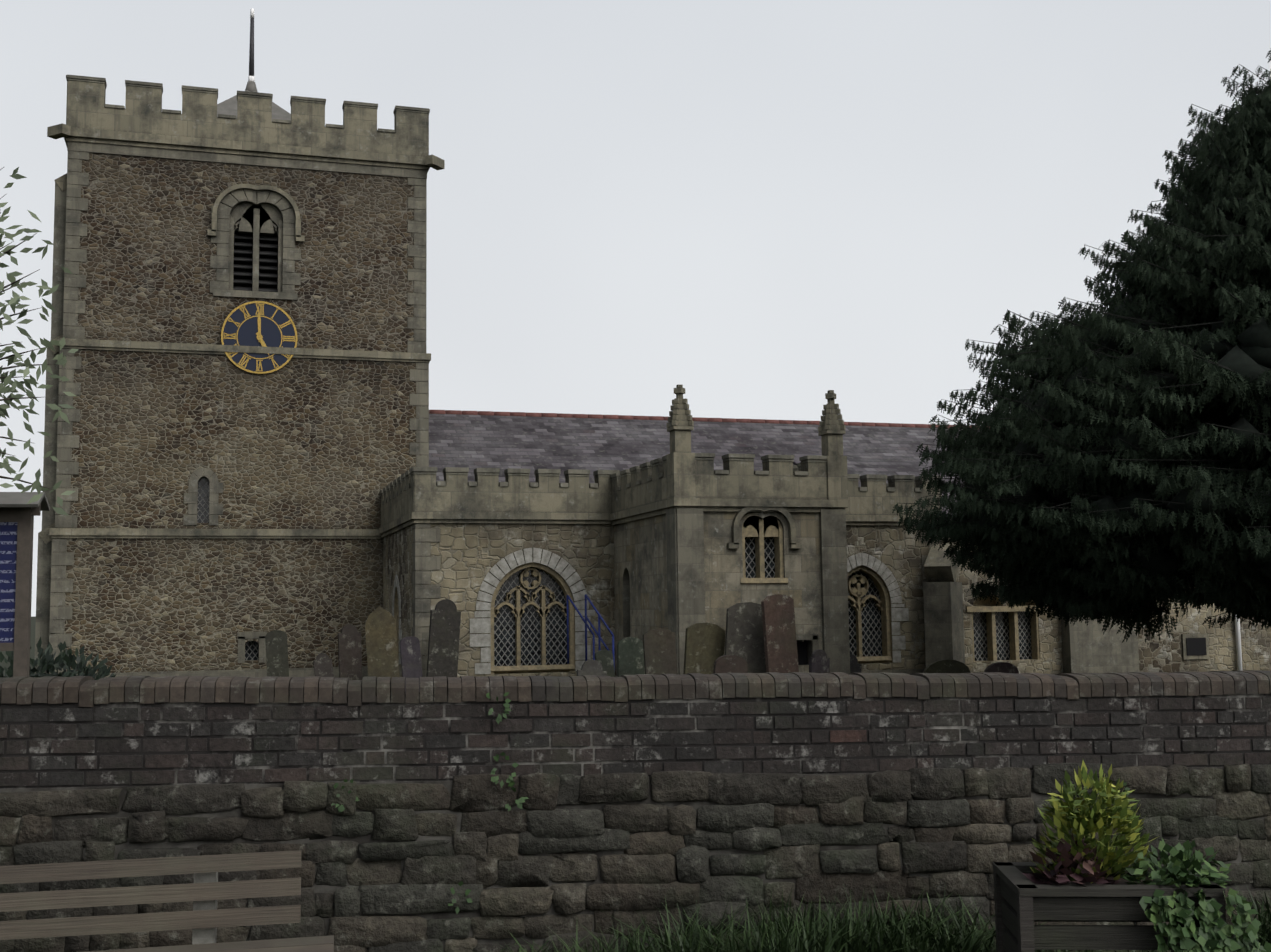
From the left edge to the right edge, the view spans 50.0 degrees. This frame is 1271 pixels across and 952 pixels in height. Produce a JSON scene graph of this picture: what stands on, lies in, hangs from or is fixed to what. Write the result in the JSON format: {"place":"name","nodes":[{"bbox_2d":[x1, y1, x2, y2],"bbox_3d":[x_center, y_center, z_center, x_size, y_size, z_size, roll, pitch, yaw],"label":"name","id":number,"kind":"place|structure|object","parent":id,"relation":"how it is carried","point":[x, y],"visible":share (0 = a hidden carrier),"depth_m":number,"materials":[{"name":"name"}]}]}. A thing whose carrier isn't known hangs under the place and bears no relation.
{"place":"outdoors","nodes":[
{"label":"outdoors","id":0,"kind":"place"},
{"bbox_2d":[34,74,444,679],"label":"church tower","id":1,"kind":"structure","parent":0,"point":[221,510],"depth_m":31.80,"materials":[{"name":"brown stone"}]},
{"bbox_2d":[245,8,257,91],"bbox_3d":[-10.383,-11.427,36.850,0.406,2.500,0.406,-1,-6,5],"label":"flagpole","id":2,"kind":"object","parent":1,"relation":"on","point":[251,86],"visible":0.85,"depth_m":36.79,"materials":[{"name":"grey metal"}]},
{"bbox_2d":[221,301,297,373],"bbox_3d":[-8.872,-3.262,32.132,1.740,1.740,0.160,1,-6,-17],"label":"tower clock","id":3,"kind":"object","parent":1,"relation":"attached to","point":[260,323],"visible":0.94,"depth_m":32.09,"materials":[{"name":"blue"}]},
{"bbox_2d":[0,616,1247,951],"bbox_3d":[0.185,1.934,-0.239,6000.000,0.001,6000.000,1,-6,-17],"label":"ground grass","id":4,"kind":"structure","parent":0,"point":[32,650],"depth_m":66.81,"materials":[{"name":"green plant"}]},
{"bbox_2d":[0,492,49,676],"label":"notice board","id":5,"kind":"object","parent":4,"relation":"on","point":[18,513],"visible":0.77,"depth_m":9.91,"materials":[{"name":"brown wood"}]},
{"bbox_2d":[0,167,78,515],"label":"tree","id":6,"kind":"object","parent":4,"relation":"on","point":[46,343],"depth_m":8.17,"materials":[{"name":"green plant"}]},
{"bbox_2d":[0,637,115,679],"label":"shrub","id":7,"kind":"object","parent":4,"relation":"on","point":[65,659],"visible":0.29,"depth_m":14.83,"materials":[{"name":"green plant"}]},
{"bbox_2d":[0,850,333,951],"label":"bench","id":8,"kind":"object","parent":4,"relation":"on","point":[204,892],"visible":1,"depth_m":5.68,"materials":[{"name":"brown wood"}]},
{"bbox_2d":[265,630,288,676],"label":"gravestone","id":9,"kind":"object","parent":4,"relation":"on","point":[277,664],"visible":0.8,"depth_m":26.77,"materials":[{"name":"stone"}]},
{"bbox_2d":[313,653,333,676],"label":"gravestone","id":10,"kind":"object","parent":4,"relation":"on","point":[323,665],"visible":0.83,"depth_m":20.23,"materials":[{"name":"stone"}]},
{"bbox_2d":[338,624,361,679],"bbox_3d":[-5.789,4.012,27.672,0.515,1.992,0.080,2,-6,-26],"label":"gravestone","id":11,"kind":"object","parent":4,"relation":"on","point":[349,652],"visible":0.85,"depth_m":27.67,"materials":[{"name":"stone"}]},
{"bbox_2d":[365,606,399,679],"bbox_3d":[-4.879,3.708,26.411,0.731,2.356,0.080,0,-6,-12],"label":"gravestone","id":12,"kind":"object","parent":4,"relation":"on","point":[381,642],"visible":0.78,"depth_m":26.41,"materials":[{"name":"stone"}]},
{"bbox_2d":[400,636,422,691],"bbox_3d":[-3.840,3.686,23.576,0.483,1.813,0.080,1,-6,-20],"label":"gravestone","id":13,"kind":"object","parent":4,"relation":"on","point":[410,654],"visible":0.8,"depth_m":23.57,"materials":[{"name":"stone"}]},
{"bbox_2d":[426,599,460,676],"bbox_3d":[-3.725,3.618,26.255,0.743,2.471,0.080,2,-6,-28],"label":"gravestone","id":14,"kind":"object","parent":4,"relation":"on","point":[444,637],"visible":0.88,"depth_m":26.28,"materials":[{"name":"stone"}]},
{"bbox_2d":[567,594,614,671],"bbox_3d":[-0.850,3.243,25.440,0.225,2.063,1.780,2,-6,-25],"label":"step handrail","id":15,"kind":"object","parent":4,"relation":"on","point":[585,620],"visible":0.67,"depth_m":25.38,"materials":[{"name":"metal"}]},
{"bbox_2d":[577,659,606,675],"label":"gravestone","id":16,"kind":"object","parent":4,"relation":"on","point":[591,667],"visible":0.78,"depth_m":18.34,"materials":[{"name":"stone"}]},
{"bbox_2d":[595,650,614,676],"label":"gravestone","id":17,"kind":"object","parent":4,"relation":"on","point":[604,658],"visible":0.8,"depth_m":23.56,"materials":[{"name":"stone"}]},
{"bbox_2d":[617,637,643,676],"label":"gravestone","id":18,"kind":"object","parent":4,"relation":"on","point":[630,655],"visible":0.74,"depth_m":22.66,"materials":[{"name":"stone"}]},
{"bbox_2d":[0,670,1270,951],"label":"roadside wall","id":19,"kind":"structure","parent":4,"relation":"on","point":[650,796],"depth_m":7.28,"materials":[{"name":"stone"}]},
{"bbox_2d":[331,692,1129,913],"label":"wall weeds","id":20,"kind":"object","parent":19,"relation":"attached to","point":[518,802],"depth_m":7.19,"materials":[{"name":"green plant"}]},
{"bbox_2d":[643,628,677,674],"bbox_3d":[0.428,3.399,21.772,0.605,1.920,0.080,1,-6,-14],"label":"gravestone","id":21,"kind":"object","parent":4,"relation":"on","point":[659,648],"visible":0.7,"depth_m":21.78,"materials":[{"name":"stone"}]},
{"bbox_2d":[379,467,964,676],"bbox_3d":[0.648,2.703,31.294,12.282,5.100,7.148,1,-6,-17],"label":"church aisle","id":22,"kind":"object","parent":4,"relation":"on","point":[511,562],"visible":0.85,"depth_m":28.04,"materials":[{"name":"beige stone"}]},
{"bbox_2d":[428,410,978,482],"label":"roof","id":23,"kind":"structure","parent":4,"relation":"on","point":[502,441],"depth_m":37.57,"materials":[{"name":"grey stone"}]},
{"bbox_2d":[683,622,724,673],"bbox_3d":[1.100,3.408,22.294,0.812,2.007,0.080,1,-6,-19],"label":"gravestone","id":24,"kind":"object","parent":4,"relation":"on","point":[704,646],"visible":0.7,"depth_m":22.31,"materials":[{"name":"stone"}]},
{"bbox_2d":[609,384,849,676],"bbox_3d":[1.674,1.680,26.866,3.450,6.260,4.570,1,-6,-17],"label":"church porch","id":25,"kind":"object","parent":4,"relation":"on","point":[698,538],"visible":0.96,"depth_m":24.99,"materials":[{"name":"beige stone"}]},
{"bbox_2d":[713,655,747,672],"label":"gravestone","id":26,"kind":"object","parent":4,"relation":"on","point":[730,664],"visible":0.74,"depth_m":17.87,"materials":[{"name":"stone"}]},
{"bbox_2d":[724,602,765,672],"bbox_3d":[1.810,3.230,22.214,0.940,2.334,0.088,1,-6,-17],"label":"gravestone","id":27,"kind":"object","parent":4,"relation":"on","point":[744,637],"visible":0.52,"depth_m":22.24,"materials":[{"name":"stone"}]},
{"bbox_2d":[761,594,798,672],"bbox_3d":[2.374,3.132,21.972,0.711,2.442,0.080,2,-6,-28],"label":"gravestone","id":28,"kind":"object","parent":4,"relation":"on","point":[779,633],"visible":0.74,"depth_m":21.96,"materials":[{"name":"stone"}]},
{"bbox_2d":[809,649,829,672],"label":"gravestone","id":29,"kind":"object","parent":4,"relation":"on","point":[819,661],"visible":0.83,"depth_m":23.12,"materials":[{"name":"stone"}]},
{"bbox_2d":[440,882,1270,951],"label":"verge grass","id":30,"kind":"structure","parent":4,"relation":"on","point":[872,936],"depth_m":7.05,"materials":[{"name":"green plant"}]},
{"bbox_2d":[850,654,860,672],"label":"gravestone","id":31,"kind":"object","parent":4,"relation":"on","point":[855,666],"visible":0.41,"depth_m":26.05,"materials":[{"name":"stone"}]},
{"bbox_2d":[923,659,970,672],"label":"gravestone","id":32,"kind":"object","parent":4,"relation":"on","point":[947,666],"visible":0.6,"depth_m":24.38,"materials":[{"name":"stone"}]},
{"bbox_2d":[984,662,1018,673],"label":"gravestone","id":33,"kind":"object","parent":4,"relation":"on","point":[1004,667],"visible":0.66,"depth_m":22.44,"materials":[{"name":"stone"}]},
{"bbox_2d":[784,452,1270,673],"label":"church chancel","id":34,"kind":"structure","parent":4,"relation":"on","point":[1018,638],"depth_m":34.42,"materials":[{"name":"beige stone"}]},
{"bbox_2d":[892,50,1270,642],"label":"yew","id":35,"kind":"object","parent":4,"relation":"on","point":[1113,461],"depth_m":19.17,"materials":[{"name":"green plant"}]},
{"bbox_2d":[992,862,1225,951],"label":"planter","id":36,"kind":"object","parent":4,"relation":"on","point":[1023,903],"visible":0.62,"depth_m":6.15,"materials":[{"name":"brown wood"}]},
{"bbox_2d":[1022,760,1270,951],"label":"planter plants","id":37,"kind":"object","parent":36,"relation":"in","point":[1074,857],"visible":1,"depth_m":6.29,"materials":[{"name":"green plant"}]},
{"bbox_2d":[0,0,1270,616],"label":"sky","id":38,"kind":"structure","parent":0,"point":[761,209],"materials":[{"name":"white"}]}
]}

